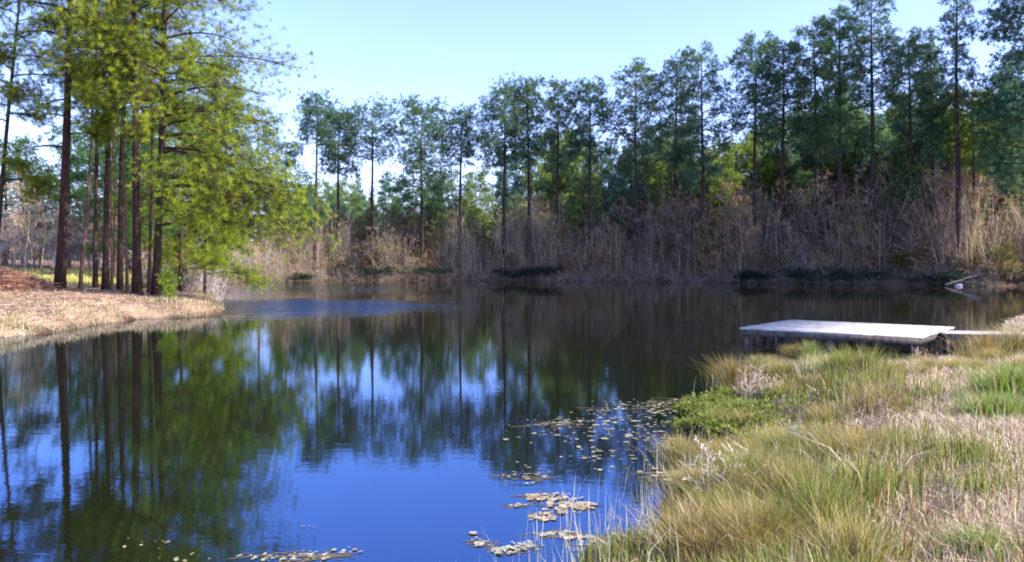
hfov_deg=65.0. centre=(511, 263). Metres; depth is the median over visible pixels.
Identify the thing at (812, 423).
rush clump
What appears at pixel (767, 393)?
water plant
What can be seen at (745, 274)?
evergreen shrub
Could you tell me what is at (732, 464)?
rush clump
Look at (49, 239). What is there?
bare tree
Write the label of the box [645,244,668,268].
bare shrub
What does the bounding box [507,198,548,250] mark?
bare tree
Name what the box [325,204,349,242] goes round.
pine tree
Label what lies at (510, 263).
bare shrub
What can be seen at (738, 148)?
pine tree
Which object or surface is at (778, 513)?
rush clump
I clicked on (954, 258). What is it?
bare shrub
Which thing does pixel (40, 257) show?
pine tree
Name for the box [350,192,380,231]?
pine tree
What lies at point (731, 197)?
bare tree
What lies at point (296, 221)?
pine tree
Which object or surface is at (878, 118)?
pine tree
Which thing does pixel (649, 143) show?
pine tree
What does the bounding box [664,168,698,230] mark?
pine tree
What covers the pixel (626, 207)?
bare tree
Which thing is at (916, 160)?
pine tree
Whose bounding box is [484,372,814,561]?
reed stems
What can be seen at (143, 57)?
pine tree
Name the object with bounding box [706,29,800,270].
pine tree
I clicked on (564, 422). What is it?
leaf raft
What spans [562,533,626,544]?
leaf raft
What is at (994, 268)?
bare shrub
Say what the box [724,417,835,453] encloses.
rush clump
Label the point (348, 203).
pine tree
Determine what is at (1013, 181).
pine tree
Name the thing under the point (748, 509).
rush clump
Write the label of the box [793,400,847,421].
rush clump
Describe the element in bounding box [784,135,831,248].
pine tree
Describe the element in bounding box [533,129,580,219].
pine tree
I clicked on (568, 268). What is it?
bare shrub
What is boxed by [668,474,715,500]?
rush clump
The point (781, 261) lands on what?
bare shrub
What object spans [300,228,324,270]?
bare tree
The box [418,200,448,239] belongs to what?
pine tree
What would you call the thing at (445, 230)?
bare tree
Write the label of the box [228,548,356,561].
leaf raft
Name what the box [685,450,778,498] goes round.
rush clump
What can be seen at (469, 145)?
pine tree
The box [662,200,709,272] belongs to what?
bare tree
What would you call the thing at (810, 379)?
rush clump
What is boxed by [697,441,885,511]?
rush clump
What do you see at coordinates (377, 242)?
bare tree
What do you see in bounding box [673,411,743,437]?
water plant
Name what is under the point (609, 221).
bare tree
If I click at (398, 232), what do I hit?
bare tree
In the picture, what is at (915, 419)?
dry grass
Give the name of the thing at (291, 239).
pine tree
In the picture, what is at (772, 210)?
bare tree
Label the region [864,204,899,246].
bare tree
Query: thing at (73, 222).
bare tree
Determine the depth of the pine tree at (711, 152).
95.25 m
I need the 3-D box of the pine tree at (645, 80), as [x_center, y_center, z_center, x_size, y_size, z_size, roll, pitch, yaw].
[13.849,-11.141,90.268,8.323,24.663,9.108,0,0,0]
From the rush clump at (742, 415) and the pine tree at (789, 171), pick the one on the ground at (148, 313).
the pine tree at (789, 171)
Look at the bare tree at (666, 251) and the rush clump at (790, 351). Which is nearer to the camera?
the rush clump at (790, 351)
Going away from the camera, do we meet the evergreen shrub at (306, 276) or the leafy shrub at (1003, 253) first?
the leafy shrub at (1003, 253)
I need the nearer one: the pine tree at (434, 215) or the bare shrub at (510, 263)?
the bare shrub at (510, 263)
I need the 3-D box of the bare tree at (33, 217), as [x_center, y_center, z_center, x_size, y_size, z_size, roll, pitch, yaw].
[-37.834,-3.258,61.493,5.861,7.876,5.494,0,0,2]
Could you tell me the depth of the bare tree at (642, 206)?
91.84 m
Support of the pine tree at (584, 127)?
on the ground at (148, 313)
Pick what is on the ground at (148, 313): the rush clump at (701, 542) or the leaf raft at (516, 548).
the rush clump at (701, 542)
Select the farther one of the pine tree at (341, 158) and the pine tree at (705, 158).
the pine tree at (341, 158)
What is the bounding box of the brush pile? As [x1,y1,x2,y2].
[0,267,76,290]
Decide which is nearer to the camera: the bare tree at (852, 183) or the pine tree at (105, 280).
the pine tree at (105, 280)
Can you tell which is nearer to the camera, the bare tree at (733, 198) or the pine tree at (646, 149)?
the bare tree at (733, 198)
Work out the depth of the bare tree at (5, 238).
65.72 m
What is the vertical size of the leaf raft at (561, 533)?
0.013 m
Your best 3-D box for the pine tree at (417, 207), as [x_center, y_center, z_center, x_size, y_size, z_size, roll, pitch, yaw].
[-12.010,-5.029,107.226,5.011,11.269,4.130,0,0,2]
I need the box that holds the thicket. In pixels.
[124,142,1023,300]
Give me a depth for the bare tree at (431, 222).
102.25 m
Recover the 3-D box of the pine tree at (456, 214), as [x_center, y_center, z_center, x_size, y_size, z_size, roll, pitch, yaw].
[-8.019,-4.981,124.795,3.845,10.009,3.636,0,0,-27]
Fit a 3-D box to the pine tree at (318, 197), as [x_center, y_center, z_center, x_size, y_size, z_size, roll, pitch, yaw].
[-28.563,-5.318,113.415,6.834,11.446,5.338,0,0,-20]
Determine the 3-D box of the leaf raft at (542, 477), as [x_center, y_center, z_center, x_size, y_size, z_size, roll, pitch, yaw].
[0.094,1.995,7.464,0.665,0.011,0.461,0,0,0]
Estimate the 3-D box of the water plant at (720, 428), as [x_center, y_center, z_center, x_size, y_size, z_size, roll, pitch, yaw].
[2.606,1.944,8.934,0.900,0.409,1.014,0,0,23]
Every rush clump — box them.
[619,491,756,558]
[620,503,716,561]
[624,480,744,537]
[630,427,717,466]
[632,511,778,561]
[633,451,716,505]
[643,464,719,490]
[650,507,707,544]
[654,499,735,520]
[654,511,757,560]
[656,434,755,465]
[656,483,835,561]
[662,500,811,561]
[664,435,829,490]
[664,459,714,477]
[667,442,713,461]
[667,511,797,559]
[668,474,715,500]
[668,475,850,560]
[670,429,763,473]
[670,469,767,520]
[676,468,717,496]
[677,489,817,545]
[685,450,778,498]
[686,403,754,434]
[689,484,839,546]
[691,350,770,390]
[692,427,771,454]
[697,393,778,408]
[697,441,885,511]
[699,447,784,478]
[700,484,762,511]
[701,475,795,503]
[709,406,788,423]
[709,486,789,508]
[711,419,806,443]
[711,436,811,464]
[715,406,805,425]
[716,492,831,533]
[720,449,963,539]
[722,418,838,445]
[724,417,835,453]
[736,432,772,450]
[740,354,775,367]
[740,397,814,421]
[742,488,1000,561]
[743,356,812,382]
[748,351,790,364]
[761,377,812,396]
[765,370,838,390]
[774,434,836,461]
[775,343,803,355]
[783,414,848,435]
[787,404,860,427]
[788,414,900,447]
[789,339,827,356]
[792,419,952,465]
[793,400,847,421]
[796,353,812,361]
[797,343,883,377]
[797,418,890,441]
[813,366,857,382]
[816,343,906,373]
[827,374,930,423]
[829,418,931,452]
[837,369,873,380]
[846,360,932,381]
[867,358,909,375]
[882,359,924,373]
[899,353,957,372]
[910,363,944,378]
[910,511,1023,561]
[923,384,1023,424]
[930,355,1023,400]
[935,356,975,370]
[936,353,997,373]
[938,327,1023,358]
[940,356,985,369]
[955,322,1023,354]
[958,346,1018,361]
[973,353,1023,367]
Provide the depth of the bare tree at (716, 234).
84.64 m
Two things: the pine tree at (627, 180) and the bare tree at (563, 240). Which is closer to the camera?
the bare tree at (563, 240)
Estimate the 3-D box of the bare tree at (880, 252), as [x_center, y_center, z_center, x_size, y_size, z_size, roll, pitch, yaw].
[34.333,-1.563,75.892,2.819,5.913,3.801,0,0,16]
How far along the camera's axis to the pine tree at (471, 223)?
99.14 m
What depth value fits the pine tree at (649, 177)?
96.45 m
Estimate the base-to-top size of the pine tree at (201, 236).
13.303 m
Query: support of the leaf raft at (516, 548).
on the water
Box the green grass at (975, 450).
[572,318,1023,561]
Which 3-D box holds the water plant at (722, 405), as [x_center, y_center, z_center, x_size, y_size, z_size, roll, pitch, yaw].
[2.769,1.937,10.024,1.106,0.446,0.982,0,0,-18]
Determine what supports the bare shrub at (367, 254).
on the ground at (148, 313)
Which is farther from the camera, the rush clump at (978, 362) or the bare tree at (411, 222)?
the bare tree at (411, 222)
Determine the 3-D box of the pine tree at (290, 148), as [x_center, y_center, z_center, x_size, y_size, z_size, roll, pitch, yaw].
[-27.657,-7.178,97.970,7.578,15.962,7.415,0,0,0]
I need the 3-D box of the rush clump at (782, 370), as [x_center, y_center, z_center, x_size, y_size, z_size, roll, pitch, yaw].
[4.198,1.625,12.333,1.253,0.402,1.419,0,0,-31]
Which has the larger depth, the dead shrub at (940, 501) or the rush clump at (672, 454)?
the rush clump at (672, 454)
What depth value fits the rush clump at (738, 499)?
5.58 m
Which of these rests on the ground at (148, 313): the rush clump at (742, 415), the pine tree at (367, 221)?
the pine tree at (367, 221)
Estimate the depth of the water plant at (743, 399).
10.76 m
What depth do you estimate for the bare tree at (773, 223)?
81.80 m
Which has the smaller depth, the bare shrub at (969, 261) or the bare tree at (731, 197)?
the bare shrub at (969, 261)
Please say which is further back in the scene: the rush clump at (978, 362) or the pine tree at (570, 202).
the pine tree at (570, 202)
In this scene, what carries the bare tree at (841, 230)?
on the ground at (148, 313)
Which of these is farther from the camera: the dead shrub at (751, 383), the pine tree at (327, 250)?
the pine tree at (327, 250)
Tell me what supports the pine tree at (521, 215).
on the ground at (148, 313)
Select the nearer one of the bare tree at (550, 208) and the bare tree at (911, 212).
the bare tree at (911, 212)
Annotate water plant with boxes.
[667,416,696,433]
[670,395,718,417]
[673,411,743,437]
[682,392,739,406]
[694,400,772,416]
[703,415,778,446]
[704,385,758,397]
[712,405,802,429]
[721,393,772,408]
[728,427,757,450]
[748,387,816,401]
[754,395,820,419]
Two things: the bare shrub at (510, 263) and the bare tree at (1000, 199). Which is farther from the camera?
the bare shrub at (510, 263)
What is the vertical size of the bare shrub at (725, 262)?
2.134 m
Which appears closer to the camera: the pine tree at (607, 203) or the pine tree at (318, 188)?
the pine tree at (607, 203)
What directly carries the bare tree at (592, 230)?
on the ground at (148, 313)
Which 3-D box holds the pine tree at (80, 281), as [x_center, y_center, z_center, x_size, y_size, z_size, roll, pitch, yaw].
[-20.443,-5.630,39.980,4.098,14.112,3.666,0,0,0]
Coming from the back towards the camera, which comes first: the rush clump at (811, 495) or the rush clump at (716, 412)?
the rush clump at (716, 412)
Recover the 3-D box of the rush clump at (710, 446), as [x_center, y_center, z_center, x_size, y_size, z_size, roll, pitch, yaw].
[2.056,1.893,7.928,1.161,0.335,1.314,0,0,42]
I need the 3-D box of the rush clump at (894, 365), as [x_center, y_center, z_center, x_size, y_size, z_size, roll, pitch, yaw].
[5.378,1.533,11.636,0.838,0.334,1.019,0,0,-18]
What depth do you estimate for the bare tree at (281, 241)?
92.44 m
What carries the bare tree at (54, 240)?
on the ground at (148, 313)
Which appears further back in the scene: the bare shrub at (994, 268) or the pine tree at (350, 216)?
the pine tree at (350, 216)
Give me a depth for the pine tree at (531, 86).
95.05 m
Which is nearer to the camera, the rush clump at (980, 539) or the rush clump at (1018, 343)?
the rush clump at (980, 539)
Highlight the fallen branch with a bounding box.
[945,257,1005,284]
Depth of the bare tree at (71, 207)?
69.32 m
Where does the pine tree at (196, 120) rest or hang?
on the ground at (148, 313)
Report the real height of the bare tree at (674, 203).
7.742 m
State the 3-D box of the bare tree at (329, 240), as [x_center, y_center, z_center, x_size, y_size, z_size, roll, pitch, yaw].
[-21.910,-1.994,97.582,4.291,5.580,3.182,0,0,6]
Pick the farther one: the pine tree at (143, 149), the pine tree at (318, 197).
the pine tree at (318, 197)
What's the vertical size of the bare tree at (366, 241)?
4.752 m
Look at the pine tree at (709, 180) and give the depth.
88.69 m
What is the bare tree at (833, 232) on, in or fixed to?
on the ground at (148, 313)
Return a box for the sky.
[0,0,1023,256]
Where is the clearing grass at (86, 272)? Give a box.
[1,266,198,289]
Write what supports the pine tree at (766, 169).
on the ground at (148, 313)
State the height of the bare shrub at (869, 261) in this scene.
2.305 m
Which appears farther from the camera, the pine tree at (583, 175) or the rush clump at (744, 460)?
the pine tree at (583, 175)
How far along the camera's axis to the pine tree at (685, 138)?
108.06 m
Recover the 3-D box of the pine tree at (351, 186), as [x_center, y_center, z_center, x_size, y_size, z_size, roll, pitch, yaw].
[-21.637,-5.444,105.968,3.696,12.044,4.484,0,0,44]
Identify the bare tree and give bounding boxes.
[0,172,57,271]
[0,209,34,268]
[1,196,48,269]
[18,191,102,270]
[22,204,57,265]
[43,225,74,257]
[51,193,113,269]
[52,196,152,271]
[72,225,99,266]
[247,212,300,258]
[262,225,297,255]
[274,239,306,270]
[279,227,324,271]
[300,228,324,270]
[317,210,358,265]
[320,225,344,257]
[343,213,382,254]
[344,218,369,254]
[345,215,378,253]
[349,236,381,276]
[363,226,399,266]
[370,204,428,264]
[379,207,413,266]
[382,220,400,251]
[389,217,419,247]
[397,223,432,252]
[400,220,426,252]
[408,202,455,267]
[413,231,433,252]
[416,210,455,264]
[430,213,454,248]
[470,227,501,267]
[486,206,541,272]
[496,206,526,238]
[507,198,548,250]
[509,231,548,266]
[515,193,580,266]
[521,203,549,245]
[527,195,575,264]
[544,222,574,270]
[545,210,595,268]
[552,224,592,257]
[556,231,586,267]
[576,220,624,255]
[582,205,630,261]
[591,192,630,257]
[592,208,632,248]
[594,220,632,264]
[595,195,641,261]
[605,199,654,253]
[618,231,642,270]
[622,193,682,268]
[629,202,674,275]
[642,203,689,271]
[646,191,720,271]
[649,211,692,271]
[661,195,726,273]
[661,201,700,266]
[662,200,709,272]
[678,208,732,272]
[687,213,746,276]
[692,203,749,266]
[699,182,751,246]
[709,184,759,271]
[711,200,772,269]
[712,180,762,229]
[726,177,792,269]
[749,190,808,271]
[749,191,791,241]
[759,194,796,245]
[762,180,807,241]
[763,194,831,269]
[766,177,813,250]
[769,202,802,237]
[772,196,809,242]
[774,185,835,249]
[777,181,828,263]
[791,170,884,265]
[791,224,831,268]
[803,188,879,265]
[818,166,884,241]
[819,217,850,254]
[823,193,852,235]
[828,184,869,264]
[832,216,873,269]
[833,202,864,253]
[836,172,863,261]
[842,160,920,239]
[845,210,868,253]
[849,215,891,270]
[850,164,951,254]
[855,167,938,260]
[856,198,894,238]
[860,216,889,275]
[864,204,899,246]
[878,195,946,257]
[882,206,937,273]
[890,198,929,273]
[906,160,1019,250]
[937,174,996,241]
[938,168,988,240]
[946,178,1014,244]
[946,187,1022,248]
[950,174,1001,225]
[951,187,998,243]
[979,213,1015,245]
[981,182,1023,238]
[982,190,1023,248]
[985,167,1022,232]
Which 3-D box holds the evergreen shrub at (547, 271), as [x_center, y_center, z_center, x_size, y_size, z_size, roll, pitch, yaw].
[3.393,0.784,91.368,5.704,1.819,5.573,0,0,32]
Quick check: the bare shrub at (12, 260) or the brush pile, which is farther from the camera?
the bare shrub at (12, 260)
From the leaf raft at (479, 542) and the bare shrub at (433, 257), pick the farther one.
the bare shrub at (433, 257)
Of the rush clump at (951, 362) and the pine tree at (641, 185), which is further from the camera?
the pine tree at (641, 185)
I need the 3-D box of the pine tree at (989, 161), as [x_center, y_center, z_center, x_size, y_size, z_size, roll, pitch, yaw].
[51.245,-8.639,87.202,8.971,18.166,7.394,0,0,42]
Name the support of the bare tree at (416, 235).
on the ground at (148, 313)
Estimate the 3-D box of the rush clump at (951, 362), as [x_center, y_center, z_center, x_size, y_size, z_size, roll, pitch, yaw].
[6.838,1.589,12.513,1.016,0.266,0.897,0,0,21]
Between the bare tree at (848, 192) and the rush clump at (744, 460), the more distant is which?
the bare tree at (848, 192)
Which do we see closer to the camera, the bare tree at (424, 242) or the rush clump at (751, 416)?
the rush clump at (751, 416)
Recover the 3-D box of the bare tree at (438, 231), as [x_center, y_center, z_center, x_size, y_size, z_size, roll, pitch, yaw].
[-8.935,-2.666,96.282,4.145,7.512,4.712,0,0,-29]
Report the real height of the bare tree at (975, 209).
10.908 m
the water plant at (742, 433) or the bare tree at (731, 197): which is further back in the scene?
the bare tree at (731, 197)
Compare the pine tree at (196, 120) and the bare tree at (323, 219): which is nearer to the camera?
the pine tree at (196, 120)
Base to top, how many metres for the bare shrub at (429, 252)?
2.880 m
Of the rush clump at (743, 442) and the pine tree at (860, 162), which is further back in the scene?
the pine tree at (860, 162)
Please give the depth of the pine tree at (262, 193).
34.19 m
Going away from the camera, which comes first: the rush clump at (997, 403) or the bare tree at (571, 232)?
the rush clump at (997, 403)
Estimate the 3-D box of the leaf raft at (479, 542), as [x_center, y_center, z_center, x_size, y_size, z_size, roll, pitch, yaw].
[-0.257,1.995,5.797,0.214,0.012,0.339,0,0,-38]
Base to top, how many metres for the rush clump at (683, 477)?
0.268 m
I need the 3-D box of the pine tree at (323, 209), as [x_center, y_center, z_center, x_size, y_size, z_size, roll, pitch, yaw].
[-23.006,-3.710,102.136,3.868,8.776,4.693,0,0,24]
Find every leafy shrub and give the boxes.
[155,267,181,297]
[476,208,511,266]
[666,224,696,268]
[698,243,722,268]
[760,244,800,270]
[813,223,838,269]
[885,244,942,273]
[966,236,1018,265]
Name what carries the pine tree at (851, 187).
on the ground at (148, 313)
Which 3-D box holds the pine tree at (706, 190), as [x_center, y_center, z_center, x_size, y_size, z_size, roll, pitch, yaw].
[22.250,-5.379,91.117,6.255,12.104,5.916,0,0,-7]
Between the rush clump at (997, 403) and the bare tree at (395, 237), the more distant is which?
the bare tree at (395, 237)
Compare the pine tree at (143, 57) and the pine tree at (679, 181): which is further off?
the pine tree at (679, 181)
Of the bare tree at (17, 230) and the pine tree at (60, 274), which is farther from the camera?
the bare tree at (17, 230)
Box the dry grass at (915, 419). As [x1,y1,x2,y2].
[540,313,1023,561]
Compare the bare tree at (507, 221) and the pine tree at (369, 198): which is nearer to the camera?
the bare tree at (507, 221)
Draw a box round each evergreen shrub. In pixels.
[272,271,322,280]
[349,266,402,276]
[403,265,459,276]
[489,268,537,278]
[520,264,565,277]
[729,269,777,280]
[775,261,866,282]
[809,265,899,281]
[912,271,973,282]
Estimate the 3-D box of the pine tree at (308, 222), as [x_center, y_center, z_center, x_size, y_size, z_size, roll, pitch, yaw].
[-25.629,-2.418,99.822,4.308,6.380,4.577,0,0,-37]
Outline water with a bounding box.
[0,281,1023,561]
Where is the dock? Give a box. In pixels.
[739,320,1023,355]
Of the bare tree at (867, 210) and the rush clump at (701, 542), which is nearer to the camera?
the rush clump at (701, 542)
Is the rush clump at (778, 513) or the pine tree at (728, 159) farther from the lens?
the pine tree at (728, 159)
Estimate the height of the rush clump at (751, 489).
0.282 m
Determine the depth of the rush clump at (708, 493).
5.71 m
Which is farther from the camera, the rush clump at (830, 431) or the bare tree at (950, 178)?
the bare tree at (950, 178)
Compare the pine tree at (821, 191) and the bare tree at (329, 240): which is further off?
the bare tree at (329, 240)
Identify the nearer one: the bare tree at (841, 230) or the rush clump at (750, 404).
the rush clump at (750, 404)
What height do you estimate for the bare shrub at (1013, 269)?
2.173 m
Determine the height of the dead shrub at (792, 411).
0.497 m
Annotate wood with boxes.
[1,170,919,262]
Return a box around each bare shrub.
[0,214,55,265]
[0,220,37,264]
[0,226,25,264]
[43,227,91,265]
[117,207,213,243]
[332,258,351,273]
[358,248,382,266]
[359,251,385,268]
[361,247,390,268]
[361,259,370,275]
[390,248,417,267]
[397,244,426,265]
[418,250,443,274]
[427,250,441,267]
[427,261,439,274]
[502,253,521,269]
[505,253,521,270]
[558,252,583,278]
[575,254,591,271]
[587,250,607,274]
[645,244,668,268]
[693,248,712,274]
[708,256,736,275]
[742,247,768,271]
[760,244,798,267]
[764,252,786,274]
[769,253,791,272]
[860,255,886,278]
[907,256,928,278]
[938,251,977,272]
[950,254,987,272]
[968,255,987,273]
[977,260,1004,281]
[990,249,1022,269]
[998,258,1023,281]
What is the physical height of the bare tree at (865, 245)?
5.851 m
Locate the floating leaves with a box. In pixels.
[123,394,710,561]
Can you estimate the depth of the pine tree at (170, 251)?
42.24 m
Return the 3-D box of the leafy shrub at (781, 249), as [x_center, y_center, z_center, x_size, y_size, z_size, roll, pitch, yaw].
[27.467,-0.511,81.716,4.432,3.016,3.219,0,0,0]
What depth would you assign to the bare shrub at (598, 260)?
90.25 m
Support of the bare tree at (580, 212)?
on the ground at (148, 313)
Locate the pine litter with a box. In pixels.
[0,283,221,331]
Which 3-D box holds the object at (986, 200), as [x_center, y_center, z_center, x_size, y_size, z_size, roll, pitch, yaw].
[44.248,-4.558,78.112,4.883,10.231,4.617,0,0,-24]
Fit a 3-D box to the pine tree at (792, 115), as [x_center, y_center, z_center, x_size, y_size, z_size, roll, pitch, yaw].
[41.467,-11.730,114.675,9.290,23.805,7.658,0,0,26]
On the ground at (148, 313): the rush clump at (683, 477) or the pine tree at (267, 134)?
the pine tree at (267, 134)
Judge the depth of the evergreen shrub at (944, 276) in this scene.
70.95 m
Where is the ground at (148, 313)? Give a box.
[0,259,1023,561]
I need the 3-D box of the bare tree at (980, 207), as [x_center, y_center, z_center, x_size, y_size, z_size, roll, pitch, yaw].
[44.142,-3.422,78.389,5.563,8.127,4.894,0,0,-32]
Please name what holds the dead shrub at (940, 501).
on the ground at (148, 313)
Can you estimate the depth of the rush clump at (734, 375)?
12.40 m
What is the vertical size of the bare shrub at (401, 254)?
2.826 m
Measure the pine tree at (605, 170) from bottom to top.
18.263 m
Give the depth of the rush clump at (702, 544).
4.82 m
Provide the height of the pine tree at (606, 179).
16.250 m
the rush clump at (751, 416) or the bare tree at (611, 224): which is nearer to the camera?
the rush clump at (751, 416)
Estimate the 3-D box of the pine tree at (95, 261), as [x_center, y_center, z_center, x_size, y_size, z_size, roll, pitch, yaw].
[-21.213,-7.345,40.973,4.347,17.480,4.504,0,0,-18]
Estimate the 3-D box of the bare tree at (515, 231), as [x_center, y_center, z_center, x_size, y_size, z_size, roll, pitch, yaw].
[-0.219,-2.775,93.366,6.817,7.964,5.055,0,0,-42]
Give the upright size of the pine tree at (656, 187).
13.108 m
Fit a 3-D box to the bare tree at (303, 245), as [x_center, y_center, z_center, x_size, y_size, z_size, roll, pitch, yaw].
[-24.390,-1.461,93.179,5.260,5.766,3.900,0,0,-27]
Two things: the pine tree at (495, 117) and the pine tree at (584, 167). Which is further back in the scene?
the pine tree at (584, 167)
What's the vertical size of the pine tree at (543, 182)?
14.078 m
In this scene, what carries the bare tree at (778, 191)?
on the ground at (148, 313)
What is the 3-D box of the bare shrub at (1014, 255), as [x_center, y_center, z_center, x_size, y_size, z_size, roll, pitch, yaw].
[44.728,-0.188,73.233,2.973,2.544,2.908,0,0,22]
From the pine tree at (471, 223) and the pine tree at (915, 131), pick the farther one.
the pine tree at (471, 223)
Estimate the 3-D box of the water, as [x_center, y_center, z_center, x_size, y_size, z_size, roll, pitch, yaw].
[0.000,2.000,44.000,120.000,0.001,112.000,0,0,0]
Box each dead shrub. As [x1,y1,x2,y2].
[677,435,764,492]
[731,364,765,400]
[754,373,785,392]
[768,393,812,425]
[777,417,816,446]
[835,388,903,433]
[913,348,937,361]
[920,468,975,521]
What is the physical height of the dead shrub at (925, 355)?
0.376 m
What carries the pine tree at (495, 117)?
on the ground at (148, 313)
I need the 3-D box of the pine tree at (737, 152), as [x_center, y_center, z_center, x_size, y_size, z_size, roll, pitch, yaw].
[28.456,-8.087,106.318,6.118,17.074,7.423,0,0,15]
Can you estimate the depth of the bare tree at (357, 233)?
103.10 m
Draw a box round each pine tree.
[0,0,119,233]
[0,0,154,290]
[0,135,46,265]
[0,155,76,263]
[4,174,78,265]
[18,0,346,295]
[29,119,91,266]
[45,0,131,287]
[54,14,129,288]
[56,135,118,227]
[57,0,148,289]
[58,0,183,290]
[59,0,225,294]
[64,37,160,289]
[69,107,154,274]
[76,36,158,290]
[83,112,145,270]
[93,0,207,292]
[95,30,247,290]
[110,131,178,270]
[128,102,199,238]
[139,63,252,246]
[141,140,283,295]
[185,81,271,275]
[192,141,244,283]
[231,104,296,254]
[259,139,318,256]
[272,231,305,251]
[289,198,302,257]
[292,88,345,273]
[295,185,328,229]
[299,220,318,253]
[303,201,328,235]
[307,178,323,205]
[312,103,365,265]
[317,179,348,226]
[317,201,344,240]
[321,246,335,258]
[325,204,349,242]
[327,204,358,238]
[331,178,364,236]
[336,92,401,252]
[342,193,364,225]
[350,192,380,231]
[352,177,366,235]
[358,204,388,241]
[366,187,381,241]
[374,171,398,229]
[379,92,465,267]
[384,207,412,233]
[385,175,417,217]
[388,196,402,244]
[389,213,424,246]
[407,185,434,243]
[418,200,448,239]
[419,205,454,247]
[426,177,447,249]
[431,103,484,270]
[435,168,461,230]
[450,204,463,234]
[453,168,498,224]
[457,189,477,229]
[462,205,492,259]
[462,209,489,254]
[468,74,542,270]
[487,170,510,245]
[488,148,527,235]
[493,72,565,269]
[506,177,524,242]
[506,193,531,246]
[508,148,549,215]
[512,204,534,255]
[523,169,545,223]
[526,74,585,260]
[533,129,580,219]
[536,171,572,237]
[537,129,594,228]
[541,150,577,228]
[544,160,579,247]
[559,171,610,251]
[561,75,617,271]
[570,148,594,237]
[574,143,605,240]
[574,183,614,225]
[584,141,620,205]
[591,198,613,237]
[597,160,613,204]
[599,153,663,251]
[601,56,672,273]
[608,141,653,188]
[608,155,643,207]
[610,148,642,226]
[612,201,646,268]
[624,193,640,236]
[626,122,665,181]
[628,157,654,248]
[638,152,667,248]
[642,142,670,236]
[643,157,683,221]
[645,44,700,269]
[648,137,688,201]
[652,121,714,184]
[652,138,688,207]
[662,137,707,267]
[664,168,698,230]
[669,40,737,272]
[671,157,730,222]
[687,164,737,228]
[694,176,732,232]
[700,147,723,173]
[704,135,742,249]
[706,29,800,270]
[707,173,749,265]
[714,139,745,185]
[716,139,779,223]
[737,127,787,212]
[739,123,780,218]
[746,33,822,251]
[756,136,800,208]
[760,115,805,213]
[777,96,813,188]
[779,17,849,251]
[782,0,894,268]
[784,84,854,198]
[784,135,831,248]
[785,133,799,192]
[786,139,807,181]
[789,168,827,269]
[793,102,869,179]
[802,168,830,237]
[803,141,848,203]
[810,124,863,214]
[819,109,883,201]
[840,0,903,269]
[842,107,929,202]
[842,138,892,211]
[844,154,889,220]
[847,107,926,215]
[849,117,908,229]
[874,25,953,253]
[874,145,942,248]
[875,130,929,239]
[883,85,938,134]
[901,101,963,197]
[907,23,954,267]
[912,112,988,185]
[929,0,984,271]
[929,81,1023,272]
[935,163,983,221]
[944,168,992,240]
[962,59,1023,209]
[963,99,1018,210]
[975,0,1023,170]
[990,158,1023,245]
[994,148,1023,230]
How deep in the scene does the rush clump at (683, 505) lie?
5.71 m
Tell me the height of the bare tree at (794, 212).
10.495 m
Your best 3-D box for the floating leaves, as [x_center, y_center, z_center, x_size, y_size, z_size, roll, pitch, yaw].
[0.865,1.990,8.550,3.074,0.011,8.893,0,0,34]
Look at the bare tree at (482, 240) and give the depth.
97.03 m
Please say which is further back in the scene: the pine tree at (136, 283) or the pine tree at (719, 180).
the pine tree at (719, 180)
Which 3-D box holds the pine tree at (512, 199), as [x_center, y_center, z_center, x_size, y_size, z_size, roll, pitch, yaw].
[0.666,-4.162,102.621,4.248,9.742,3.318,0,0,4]
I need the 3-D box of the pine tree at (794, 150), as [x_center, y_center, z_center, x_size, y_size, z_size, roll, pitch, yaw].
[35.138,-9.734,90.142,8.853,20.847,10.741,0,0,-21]
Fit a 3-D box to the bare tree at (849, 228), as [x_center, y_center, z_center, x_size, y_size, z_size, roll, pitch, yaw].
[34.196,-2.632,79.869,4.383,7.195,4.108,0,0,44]
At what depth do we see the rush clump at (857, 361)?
11.71 m
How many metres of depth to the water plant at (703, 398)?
11.03 m
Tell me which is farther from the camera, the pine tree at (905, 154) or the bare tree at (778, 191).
the bare tree at (778, 191)
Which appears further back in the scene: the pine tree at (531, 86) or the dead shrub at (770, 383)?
the pine tree at (531, 86)
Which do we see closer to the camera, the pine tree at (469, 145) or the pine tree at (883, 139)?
the pine tree at (883, 139)
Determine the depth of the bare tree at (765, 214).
87.25 m
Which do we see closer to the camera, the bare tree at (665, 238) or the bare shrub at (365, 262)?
the bare tree at (665, 238)
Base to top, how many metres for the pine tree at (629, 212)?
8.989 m
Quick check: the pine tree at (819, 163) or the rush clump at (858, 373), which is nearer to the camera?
the rush clump at (858, 373)
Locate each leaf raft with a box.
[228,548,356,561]
[464,531,501,546]
[486,540,543,556]
[490,472,554,484]
[502,503,534,508]
[511,418,597,428]
[518,491,602,520]
[521,526,595,542]
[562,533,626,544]
[576,394,691,411]
[633,465,682,480]
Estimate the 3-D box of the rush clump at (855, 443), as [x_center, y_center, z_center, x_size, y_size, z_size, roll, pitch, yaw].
[3.012,1.571,6.838,1.428,0.417,1.262,0,0,5]
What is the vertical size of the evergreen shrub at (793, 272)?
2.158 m
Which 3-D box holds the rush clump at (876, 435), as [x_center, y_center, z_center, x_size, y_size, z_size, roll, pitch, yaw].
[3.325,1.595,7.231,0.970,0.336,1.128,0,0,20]
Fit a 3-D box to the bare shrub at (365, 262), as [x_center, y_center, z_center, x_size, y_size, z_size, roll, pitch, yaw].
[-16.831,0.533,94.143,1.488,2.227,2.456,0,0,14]
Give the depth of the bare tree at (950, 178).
77.66 m
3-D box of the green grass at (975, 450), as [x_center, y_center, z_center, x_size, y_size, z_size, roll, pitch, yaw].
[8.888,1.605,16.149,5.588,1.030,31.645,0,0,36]
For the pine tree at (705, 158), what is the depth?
85.54 m

